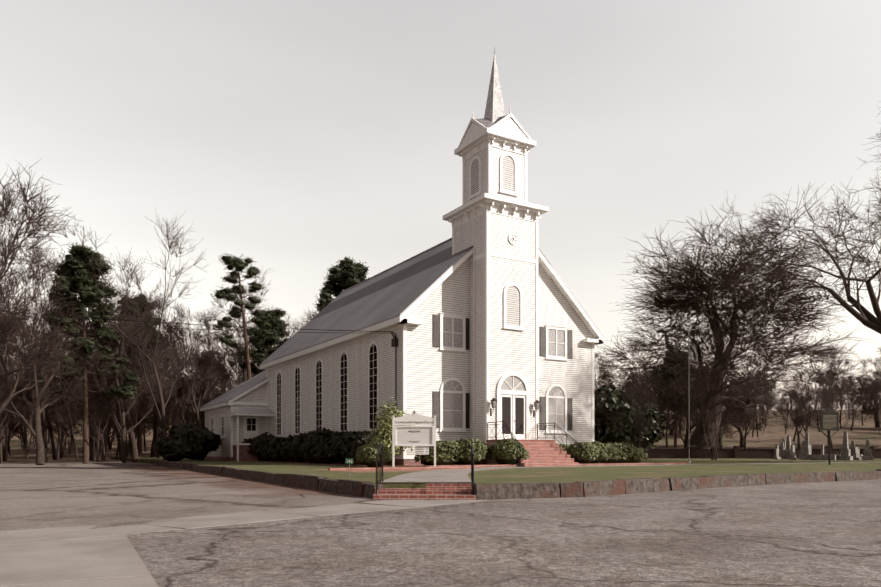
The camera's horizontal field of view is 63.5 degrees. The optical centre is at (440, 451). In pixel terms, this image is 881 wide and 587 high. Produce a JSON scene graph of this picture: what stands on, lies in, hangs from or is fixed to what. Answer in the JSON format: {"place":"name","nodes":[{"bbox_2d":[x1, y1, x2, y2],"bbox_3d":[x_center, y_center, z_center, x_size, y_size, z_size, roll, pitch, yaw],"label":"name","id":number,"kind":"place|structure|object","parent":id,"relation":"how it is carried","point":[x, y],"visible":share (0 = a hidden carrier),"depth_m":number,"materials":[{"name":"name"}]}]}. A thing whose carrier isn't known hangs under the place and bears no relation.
{"place":"outdoors","nodes":[
{"label":"outdoors","id":0,"kind":"place"},
{"bbox_2d":[3,460,148,463],"bbox_3d":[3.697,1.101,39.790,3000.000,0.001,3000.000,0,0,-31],"label":"ground","id":1,"kind":"structure","parent":0,"point":[33,461],"depth_m":76.13,"materials":[{"name":"brown plant"}]},
{"bbox_2d":[0,379,33,458],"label":"bare tree","id":2,"kind":"object","parent":1,"relation":"on","point":[15,430],"visible":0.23,"depth_m":83.06,"materials":[{"name":"brown plant"}]},
{"bbox_2d":[0,294,36,460],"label":"bare tree","id":3,"kind":"object","parent":1,"relation":"on","point":[5,399],"visible":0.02,"depth_m":77.57,"materials":[{"name":"brown plant"}]},
{"bbox_2d":[0,277,59,461],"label":"bare tree","id":4,"kind":"object","parent":1,"relation":"on","point":[6,445],"visible":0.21,"depth_m":70.94,"materials":[{"name":"brown plant"}]},
{"bbox_2d":[0,264,63,459],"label":"bare tree","id":5,"kind":"object","parent":1,"relation":"on","point":[49,427],"visible":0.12,"depth_m":75.07,"materials":[{"name":"brown plant"}]},
{"bbox_2d":[0,162,84,425],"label":"tree","id":6,"kind":"object","parent":1,"relation":"on","point":[43,363],"visible":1,"depth_m":34.91,"materials":[{"name":"brown plant"}]},
{"bbox_2d":[9,335,79,456],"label":"bare tree","id":7,"kind":"object","parent":1,"relation":"on","point":[64,453],"visible":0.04,"depth_m":98.22,"materials":[{"name":"brown plant"}]},
{"bbox_2d":[1,231,88,461],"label":"bare tree","id":8,"kind":"object","parent":1,"relation":"on","point":[44,424],"visible":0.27,"depth_m":66.44,"materials":[{"name":"brown plant"}]},
{"bbox_2d":[0,264,95,464],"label":"tree","id":9,"kind":"object","parent":1,"relation":"on","point":[36,432],"visible":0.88,"depth_m":54.64,"materials":[{"name":"brown plant"}]},
{"bbox_2d":[30,376,82,458],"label":"bare tree","id":10,"kind":"object","parent":1,"relation":"on","point":[59,435],"visible":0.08,"depth_m":85.82,"materials":[{"name":"brown plant"}]},
{"bbox_2d":[23,340,94,460],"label":"bare tree","id":11,"kind":"object","parent":1,"relation":"on","point":[56,419],"visible":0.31,"depth_m":70.13,"materials":[{"name":"brown plant"}]},
{"bbox_2d":[37,270,125,459],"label":"bare tree","id":12,"kind":"object","parent":1,"relation":"on","point":[92,449],"visible":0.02,"depth_m":81.62,"materials":[{"name":"brown plant"}]},
{"bbox_2d":[49,368,118,458],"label":"bare tree","id":13,"kind":"object","parent":1,"relation":"on","point":[80,419],"visible":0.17,"depth_m":91.52,"materials":[{"name":"brown plant"}]},
{"bbox_2d":[28,243,143,463],"bbox_3d":[-30.406,-8.202,60.831,9.108,18.533,7.263,0,0,-37],"label":"pine tree","id":14,"kind":"object","parent":1,"relation":"on","point":[82,283],"visible":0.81,"depth_m":60.02,"materials":[{"name":"green plant"}]},
{"bbox_2d":[66,321,137,460],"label":"bare tree","id":15,"kind":"object","parent":1,"relation":"on","point":[118,440],"visible":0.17,"depth_m":75.66,"materials":[{"name":"brown plant"}]},
{"bbox_2d":[47,299,159,460],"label":"bare tree","id":16,"kind":"object","parent":1,"relation":"on","point":[104,437],"visible":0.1,"depth_m":74.44,"materials":[{"name":"brown plant"}]},
{"bbox_2d":[33,247,206,462],"bbox_3d":[-29.599,-8.619,63.771,14.928,19.312,12.422,0,0,-7],"label":"bare tree","id":17,"kind":"object","parent":1,"relation":"on","point":[123,432],"visible":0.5,"depth_m":63.30,"materials":[{"name":"brown plant"}]},
{"bbox_2d":[81,357,161,456],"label":"bare tree","id":18,"kind":"object","parent":1,"relation":"on","point":[135,424],"depth_m":94.86,"materials":[{"name":"brown plant"}]},
{"bbox_2d":[92,345,153,455],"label":"bare tree","id":19,"kind":"object","parent":1,"relation":"on","point":[107,438],"visible":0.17,"depth_m":78.17,"materials":[{"name":"brown plant"}]},
{"bbox_2d":[62,300,190,461],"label":"bare tree","id":20,"kind":"object","parent":1,"relation":"on","point":[134,452],"visible":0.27,"depth_m":71.80,"materials":[{"name":"brown plant"}]},
{"bbox_2d":[73,278,180,428],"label":"bare tree","id":21,"kind":"object","parent":1,"relation":"on","point":[126,344],"visible":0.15,"depth_m":76.84,"materials":[{"name":"brown plant"}]},
{"bbox_2d":[48,208,228,459],"bbox_3d":[-25.328,-9.864,60.919,16.912,21.878,14.072,0,0,-23],"label":"bare tree","id":22,"kind":"object","parent":1,"relation":"on","point":[155,376],"visible":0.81,"depth_m":60.83,"materials":[{"name":"brown plant"}]},
{"bbox_2d":[125,334,195,456],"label":"bare tree","id":23,"kind":"object","parent":1,"relation":"on","point":[153,451],"visible":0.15,"depth_m":90.18,"materials":[{"name":"brown plant"}]},
{"bbox_2d":[166,386,170,436],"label":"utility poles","id":24,"kind":"object","parent":1,"relation":"on","point":[169,420],"visible":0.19,"depth_m":83.60,"materials":[{"name":"brown wood"}]},
{"bbox_2d":[0,310,390,399],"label":"overhead wires","id":25,"kind":"object","parent":24,"relation":"attached to","point":[194,324],"visible":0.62,"depth_m":36.19,"materials":[{"name":"black metal"}]},
{"bbox_2d":[140,305,255,426],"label":"bare tree","id":26,"kind":"object","parent":1,"relation":"on","point":[196,335],"visible":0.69,"depth_m":71.62,"materials":[{"name":"brown plant"}]},
{"bbox_2d":[218,344,281,384],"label":"bare tree","id":27,"kind":"object","parent":1,"relation":"on","point":[241,380],"visible":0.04,"depth_m":93.37,"materials":[{"name":"brown plant"}]},
{"bbox_2d":[0,462,391,530],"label":"old drive pavement","id":28,"kind":"structure","parent":0,"point":[50,495],"depth_m":16.93,"materials":[{"name":"grey asphalt"}]},
{"bbox_2d":[0,303,52,462],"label":"bare tree","id":29,"kind":"object","parent":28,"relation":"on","point":[15,401],"visible":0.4,"depth_m":57.33,"materials":[{"name":"brown plant"}]},
{"bbox_2d":[0,308,53,462],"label":"bare tree","id":30,"kind":"object","parent":28,"relation":"on","point":[2,413],"visible":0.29,"depth_m":57.24,"materials":[{"name":"brown plant"}]},
{"bbox_2d":[47,364,118,460],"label":"bare tree","id":31,"kind":"object","parent":28,"relation":"on","point":[93,431],"visible":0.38,"depth_m":65.83,"materials":[{"name":"brown plant"}]},
{"bbox_2d":[49,326,163,461],"bbox_3d":[-28.995,-5.315,62.290,9.664,12.503,8.042,0,0,-21],"label":"bare tree","id":32,"kind":"object","parent":28,"relation":"on","point":[87,395],"visible":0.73,"depth_m":61.83,"materials":[{"name":"brown plant"}]},
{"bbox_2d":[108,464,346,497],"bbox_3d":[-14.926,1.069,36.271,5.389,0.001,47.268,0,0,-28],"label":"road stain","id":33,"kind":"object","parent":28,"relation":"on","point":[137,466],"depth_m":30.09,"materials":[{"name":"brown"}]},
{"bbox_2d":[373,442,475,499],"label":"corner steps","id":34,"kind":"structure","parent":28,"relation":"on","point":[445,491],"depth_m":16.20,"materials":[{"name":"brick"}]},
{"bbox_2d":[0,500,487,586],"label":"concrete pavement","id":35,"kind":"structure","parent":0,"point":[63,556],"depth_m":7.94,"materials":[{"name":"grey concrete"}]},
{"bbox_2d":[0,0,880,412],"label":"sky","id":36,"kind":"structure","parent":0,"point":[296,138],"materials":[{"name":"white"}]},
{"bbox_2d":[3,479,880,586],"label":"lot asphalt","id":37,"kind":"structure","parent":0,"point":[820,534],"depth_m":8.25,"materials":[{"name":"grey asphalt"}]},
{"bbox_2d":[150,460,880,499],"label":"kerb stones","id":38,"kind":"object","parent":37,"relation":"on","point":[359,488],"visible":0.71,"depth_m":19.61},
{"bbox_2d":[697,105,880,363],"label":"oak tree","id":39,"kind":"object","parent":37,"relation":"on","point":[866,318],"visible":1,"depth_m":53.90,"materials":[{"name":"brown plant"}]},
{"bbox_2d":[3,410,880,459],"bbox_3d":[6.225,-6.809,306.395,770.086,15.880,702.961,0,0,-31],"label":"hill terrain","id":40,"kind":"structure","parent":0,"point":[859,434],"depth_m":140.78,"materials":[{"name":"brown plant"}]},
{"bbox_2d":[0,345,52,456],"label":"bare tree","id":41,"kind":"object","parent":40,"relation":"on","point":[26,436],"visible":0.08,"depth_m":103.98,"materials":[{"name":"brown plant"}]},
{"bbox_2d":[40,308,91,457],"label":"bare tree","id":42,"kind":"object","parent":40,"relation":"on","point":[62,445],"depth_m":97.99,"materials":[{"name":"brown plant"}]},
{"bbox_2d":[56,402,101,453],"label":"bare tree","id":43,"kind":"object","parent":40,"relation":"on","point":[71,446],"visible":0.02,"depth_m":111.05,"materials":[{"name":"brown plant"}]},
{"bbox_2d":[42,282,186,461],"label":"bare tree","id":44,"kind":"object","parent":40,"relation":"on","point":[99,365],"visible":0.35,"depth_m":66.90,"materials":[{"name":"brown plant"}]},
{"bbox_2d":[164,304,235,422],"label":"bare tree","id":45,"kind":"object","parent":40,"relation":"on","point":[206,325],"visible":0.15,"depth_m":113.30,"materials":[{"name":"brown plant"}]},
{"bbox_2d":[597,386,677,430],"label":"tree","id":46,"kind":"object","parent":40,"relation":"on","point":[672,423],"visible":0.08,"depth_m":106.67,"materials":[{"name":"brown plant"}]},
{"bbox_2d":[618,360,667,413],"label":"tree","id":47,"kind":"object","parent":40,"relation":"on","point":[641,382],"visible":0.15,"depth_m":128.49,"materials":[{"name":"brown plant"}]},
{"bbox_2d":[617,338,671,403],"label":"tree","id":48,"kind":"object","parent":40,"relation":"on","point":[656,386],"visible":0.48,"depth_m":111.71,"materials":[{"name":"brown plant"}]},
{"bbox_2d":[645,346,689,446],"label":"tree","id":49,"kind":"object","parent":40,"relation":"on","point":[664,402],"visible":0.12,"depth_m":129.75,"materials":[{"name":"brown plant"}]},
{"bbox_2d":[655,355,697,447],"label":"tree","id":50,"kind":"object","parent":40,"relation":"on","point":[661,395],"visible":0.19,"depth_m":129.39,"materials":[{"name":"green plant"}]},
{"bbox_2d":[656,377,757,448],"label":"tree","id":51,"kind":"object","parent":40,"relation":"on","point":[681,428],"visible":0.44,"depth_m":109.10,"materials":[{"name":"brown plant"}]},
{"bbox_2d":[691,393,768,447],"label":"tree","id":52,"kind":"object","parent":40,"relation":"on","point":[741,439],"visible":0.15,"depth_m":126.70,"materials":[{"name":"brown plant"}]},
{"bbox_2d":[699,322,765,448],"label":"tree","id":53,"kind":"object","parent":40,"relation":"on","point":[726,394],"visible":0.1,"depth_m":101.11,"materials":[{"name":"brown plant"}]},
{"bbox_2d":[724,381,775,448],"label":"tree","id":54,"kind":"object","parent":40,"relation":"on","point":[745,435],"visible":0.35,"depth_m":103.56,"materials":[{"name":"brown plant"}]},
{"bbox_2d":[734,356,788,436],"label":"tree","id":55,"kind":"object","parent":40,"relation":"on","point":[766,396],"visible":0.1,"depth_m":143.91,"materials":[{"name":"brown plant"}]},
{"bbox_2d":[769,382,818,448],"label":"tree","id":56,"kind":"object","parent":40,"relation":"on","point":[797,430],"visible":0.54,"depth_m":121.95,"materials":[{"name":"brown plant"}]},
{"bbox_2d":[773,393,815,441],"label":"tree","id":57,"kind":"object","parent":40,"relation":"on","point":[795,434],"visible":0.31,"depth_m":134.23,"materials":[{"name":"brown plant"}]},
{"bbox_2d":[782,388,840,444],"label":"tree","id":58,"kind":"object","parent":40,"relation":"on","point":[806,423],"visible":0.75,"depth_m":115.75,"materials":[{"name":"brown plant"}]},
{"bbox_2d":[803,380,862,447],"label":"tree","id":59,"kind":"object","parent":40,"relation":"on","point":[818,421],"visible":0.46,"depth_m":120.19,"materials":[{"name":"brown plant"}]},
{"bbox_2d":[820,369,858,427],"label":"hill tree","id":60,"kind":"object","parent":40,"relation":"on","point":[841,397],"visible":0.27,"depth_m":172.36,"materials":[{"name":"brown plant"}]},
{"bbox_2d":[836,359,856,417],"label":"hill tree","id":61,"kind":"object","parent":40,"relation":"on","point":[847,382],"visible":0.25,"depth_m":198.77,"materials":[{"name":"brown plant"}]},
{"bbox_2d":[840,381,874,430],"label":"tree","id":62,"kind":"object","parent":40,"relation":"on","point":[851,398],"visible":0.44,"depth_m":163.24,"materials":[{"name":"brown plant"}]},
{"bbox_2d":[846,356,878,424],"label":"hill tree","id":63,"kind":"object","parent":40,"relation":"on","point":[863,363],"visible":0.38,"depth_m":178.61,"materials":[{"name":"brown plant"}]},
{"bbox_2d":[847,365,880,427],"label":"tree","id":64,"kind":"object","parent":40,"relation":"on","point":[877,424],"visible":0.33,"depth_m":171.44,"materials":[{"name":"brown plant"}]},
{"bbox_2d":[847,382,880,431],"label":"tree","id":65,"kind":"object","parent":40,"relation":"on","point":[866,411],"visible":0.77,"depth_m":126.02,"materials":[{"name":"brown plant"}]},
{"bbox_2d":[857,353,880,421],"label":"tree","id":66,"kind":"object","parent":40,"relation":"on","point":[877,376],"visible":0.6,"depth_m":132.76,"materials":[{"name":"brown plant"}]},
{"bbox_2d":[865,388,880,413],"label":"tree","id":67,"kind":"object","parent":40,"relation":"on","point":[874,395],"visible":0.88,"depth_m":123.12,"materials":[{"name":"brown plant"}]},
{"bbox_2d":[109,456,880,487],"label":"lawn","id":68,"kind":"structure","parent":0,"point":[568,474],"depth_m":27.72,"materials":[{"name":"green plant"}]},
{"bbox_2d":[97,346,170,439],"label":"bare tree","id":69,"kind":"object","parent":68,"relation":"on","point":[139,402],"visible":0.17,"depth_m":76.70,"materials":[{"name":"brown plant"}]},
{"bbox_2d":[107,294,171,457],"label":"pine tree","id":70,"kind":"object","parent":68,"relation":"on","point":[139,439],"visible":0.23,"depth_m":77.53,"materials":[{"name":"green plant"}]},
{"bbox_2d":[122,310,172,437],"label":"bare tree","id":71,"kind":"object","parent":68,"relation":"on","point":[153,380],"depth_m":97.75,"materials":[{"name":"brown plant"}]},
{"bbox_2d":[122,285,208,457],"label":"bare tree","id":72,"kind":"object","parent":68,"relation":"on","point":[155,417],"visible":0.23,"depth_m":78.96,"materials":[{"name":"brown plant"}]},
{"bbox_2d":[152,347,205,423],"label":"bare tree","id":73,"kind":"object","parent":68,"relation":"on","point":[182,394],"visible":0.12,"depth_m":97.39,"materials":[{"name":"brown plant"}]},
{"bbox_2d":[155,421,222,460],"bbox_3d":[-19.095,-0.748,54.517,3.902,3.115,5.823,0,0,35],"label":"holly bush","id":74,"kind":"object","parent":68,"relation":"on","point":[190,440],"visible":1,"depth_m":53.18,"materials":[{"name":"green plant"}]},
{"bbox_2d":[144,291,234,423],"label":"bare tree","id":75,"kind":"object","parent":68,"relation":"on","point":[181,316],"visible":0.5,"depth_m":73.10,"materials":[{"name":"brown plant"}]},
{"bbox_2d":[144,319,244,428],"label":"bare tree","id":76,"kind":"object","parent":68,"relation":"on","point":[205,375],"visible":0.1,"depth_m":93.47,"materials":[{"name":"brown plant"}]},
{"bbox_2d":[179,347,226,424],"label":"bare tree","id":77,"kind":"object","parent":68,"relation":"on","point":[203,418],"visible":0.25,"depth_m":96.43,"materials":[{"name":"brown plant"}]},
{"bbox_2d":[187,349,239,425],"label":"bare tree","id":78,"kind":"object","parent":68,"relation":"on","point":[214,394],"visible":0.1,"depth_m":95.31,"materials":[{"name":"brown plant"}]},
{"bbox_2d":[177,267,275,410],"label":"bare tree","id":79,"kind":"object","parent":68,"relation":"on","point":[250,310],"visible":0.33,"depth_m":76.44,"materials":[{"name":"brown plant"}]},
{"bbox_2d":[195,330,257,420],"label":"bare tree","id":80,"kind":"object","parent":68,"relation":"on","point":[222,363],"visible":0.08,"depth_m":99.33,"materials":[{"name":"brown plant"}]},
{"bbox_2d":[206,319,259,400],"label":"bare tree","id":81,"kind":"object","parent":68,"relation":"on","point":[233,355],"visible":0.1,"depth_m":102.59,"materials":[{"name":"brown plant"}]},
{"bbox_2d":[210,253,276,379],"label":"tree","id":82,"kind":"object","parent":68,"relation":"on","point":[238,264],"visible":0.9,"depth_m":70.37,"materials":[{"name":"green plant"}]},
{"bbox_2d":[236,307,289,374],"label":"pine tree","id":83,"kind":"object","parent":68,"relation":"on","point":[266,349],"visible":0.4,"depth_m":73.04,"materials":[{"name":"green plant"}]},
{"bbox_2d":[262,304,303,339],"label":"bare tree","id":84,"kind":"object","parent":68,"relation":"on","point":[291,327],"visible":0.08,"depth_m":100.78,"materials":[{"name":"brown plant"}]},
{"bbox_2d":[242,427,377,463],"bbox_3d":[-9.015,-0.279,46.238,2.594,2.408,22.666,0,0,-31],"label":"hedge","id":85,"kind":"object","parent":68,"relation":"on","point":[325,445],"visible":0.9,"depth_m":43.08,"materials":[{"name":"green plant"}]},
{"bbox_2d":[313,256,368,314],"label":"pine tree","id":86,"kind":"object","parent":68,"relation":"on","point":[345,273],"visible":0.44,"depth_m":78.63,"materials":[{"name":"green plant"}]},
{"bbox_2d":[356,442,391,466],"bbox_3d":[-3.032,0.190,32.770,1.779,1.243,1.741,0,0,-31],"label":"shrub","id":87,"kind":"object","parent":68,"relation":"on","point":[366,454],"visible":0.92,"depth_m":32.27,"materials":[{"name":"green plant"}]},
{"bbox_2d":[200,46,603,465],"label":"church","id":88,"kind":"structure","parent":68,"relation":"on","point":[478,311],"depth_m":38.67,"materials":[{"name":"white wood"}]},
{"bbox_2d":[252,461,688,471],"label":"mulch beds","id":89,"kind":"object","parent":68,"relation":"on","point":[389,468],"visible":0.81,"depth_m":32.35,"materials":[{"name":"brown wood"}]},
{"bbox_2d":[367,397,415,461],"bbox_3d":[-2.482,-0.992,34.862,2.385,3.298,3.105,0,0,39],"label":"spring shrub","id":90,"kind":"object","parent":89,"relation":"on","point":[384,435],"visible":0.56,"depth_m":34.57,"materials":[{"name":"green plant"}]},
{"bbox_2d":[392,410,435,466],"bbox_3d":[-1.177,-0.539,31.945,1.980,2.580,0.120,0,0,-1],"label":"church sign","id":91,"kind":"object","parent":89,"relation":"on","point":[425,436],"visible":1,"depth_m":31.93,"materials":[{"name":"white wood"}]},
{"bbox_2d":[414,440,461,464],"bbox_3d":[-0.055,0.120,34.542,2.346,1.413,1.998,0,0,-31],"label":"boxwood","id":92,"kind":"object","parent":89,"relation":"on","point":[445,452],"visible":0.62,"depth_m":33.87,"materials":[{"name":"green plant"}]},
{"bbox_2d":[453,438,488,464],"bbox_3d":[1.307,0.014,34.941,2.172,1.319,2.244,0,0,14],"label":"boxwood","id":93,"kind":"object","parent":89,"relation":"on","point":[481,450],"visible":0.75,"depth_m":34.17,"materials":[{"name":"green plant"}]},
{"bbox_2d":[487,438,529,464],"bbox_3d":[3.364,0.050,35.050,2.085,1.432,2.222,0,0,-31],"label":"boxwood","id":94,"kind":"object","parent":89,"relation":"on","point":[504,451],"visible":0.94,"depth_m":34.40,"materials":[{"name":"green plant"}]},
{"bbox_2d":[565,441,599,463],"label":"boxwood","id":95,"kind":"object","parent":89,"relation":"on","point":[590,451],"visible":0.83,"depth_m":36.92,"materials":[{"name":"green plant"}]},
{"bbox_2d":[590,441,609,462],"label":"boxwood","id":96,"kind":"object","parent":89,"relation":"on","point":[603,454],"visible":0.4,"depth_m":38.16,"materials":[{"name":"green plant"}]},
{"bbox_2d":[599,441,635,462],"bbox_3d":[9.610,0.069,40.291,3.204,1.336,1.902,0,0,-31],"label":"boxwood","id":97,"kind":"object","parent":89,"relation":"on","point":[617,452],"visible":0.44,"depth_m":39.82,"materials":[{"name":"green plant"}]},
{"bbox_2d":[625,446,649,462],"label":"boxwood","id":98,"kind":"object","parent":89,"relation":"on","point":[639,454],"visible":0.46,"depth_m":41.09,"materials":[{"name":"green plant"}]},
{"bbox_2d":[486,421,581,466],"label":"entrance steps","id":99,"kind":"structure","parent":68,"relation":"on","point":[547,453],"depth_m":36.18,"materials":[{"name":"brick"}]},
{"bbox_2d":[381,462,872,481],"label":"walk paths","id":100,"kind":"structure","parent":68,"relation":"on","point":[451,475],"depth_m":22.74,"materials":[{"name":"concrete"}]},
{"bbox_2d":[594,385,665,452],"bbox_3d":[13.481,-2.295,59.251,9.444,6.241,9.494,0,0,8],"label":"magnolia tree","id":101,"kind":"object","parent":68,"relation":"on","point":[607,433],"visible":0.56,"depth_m":55.56,"materials":[{"name":"green plant"}]},
{"bbox_2d":[594,386,665,446],"bbox_3d":[13.841,-1.950,51.374,6.108,5.597,5.309,0,0,42],"label":"crepe myrtle tree","id":102,"kind":"object","parent":68,"relation":"on","point":[644,406],"visible":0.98,"depth_m":50.92,"materials":[{"name":"brown plant"}]},
{"bbox_2d":[670,363,767,459],"bbox_3d":[22.215,-3.301,60.131,9.162,8.395,7.963,0,0,-15],"label":"crepe myrtle tree","id":103,"kind":"object","parent":68,"relation":"on","point":[700,382],"visible":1,"depth_m":58.94,"materials":[{"name":"brown plant"}]},
{"bbox_2d":[594,205,880,448],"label":"oak tree","id":104,"kind":"object","parent":68,"relation":"on","point":[699,286],"visible":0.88,"depth_m":74.30,"materials":[{"name":"brown plant"}]},
{"bbox_2d":[646,445,880,458],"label":"cemetery wall","id":105,"kind":"structure","parent":68,"relation":"on","point":[735,452],"depth_m":73.96,"materials":[{"name":"stone"}]},
{"bbox_2d":[772,430,873,459],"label":"gravestones","id":106,"kind":"object","parent":68,"relation":"on","point":[786,450],"visible":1,"depth_m":60.85,"materials":[{"name":"stone"}]},
{"bbox_2d":[820,408,838,464],"bbox_3d":[21.566,-0.834,39.483,1.101,3.170,0.093,0,0,-9],"label":"historic marker","id":107,"kind":"object","parent":68,"relation":"on","point":[829,419],"visible":1,"depth_m":39.45,"materials":[{"name":"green metal"}]},
{"bbox_2d":[792,343,866,448],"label":"tree","id":108,"kind":"object","parent":68,"relation":"on","point":[828,400],"visible":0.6,"depth_m":104.63,"materials":[{"name":"brown plant"}]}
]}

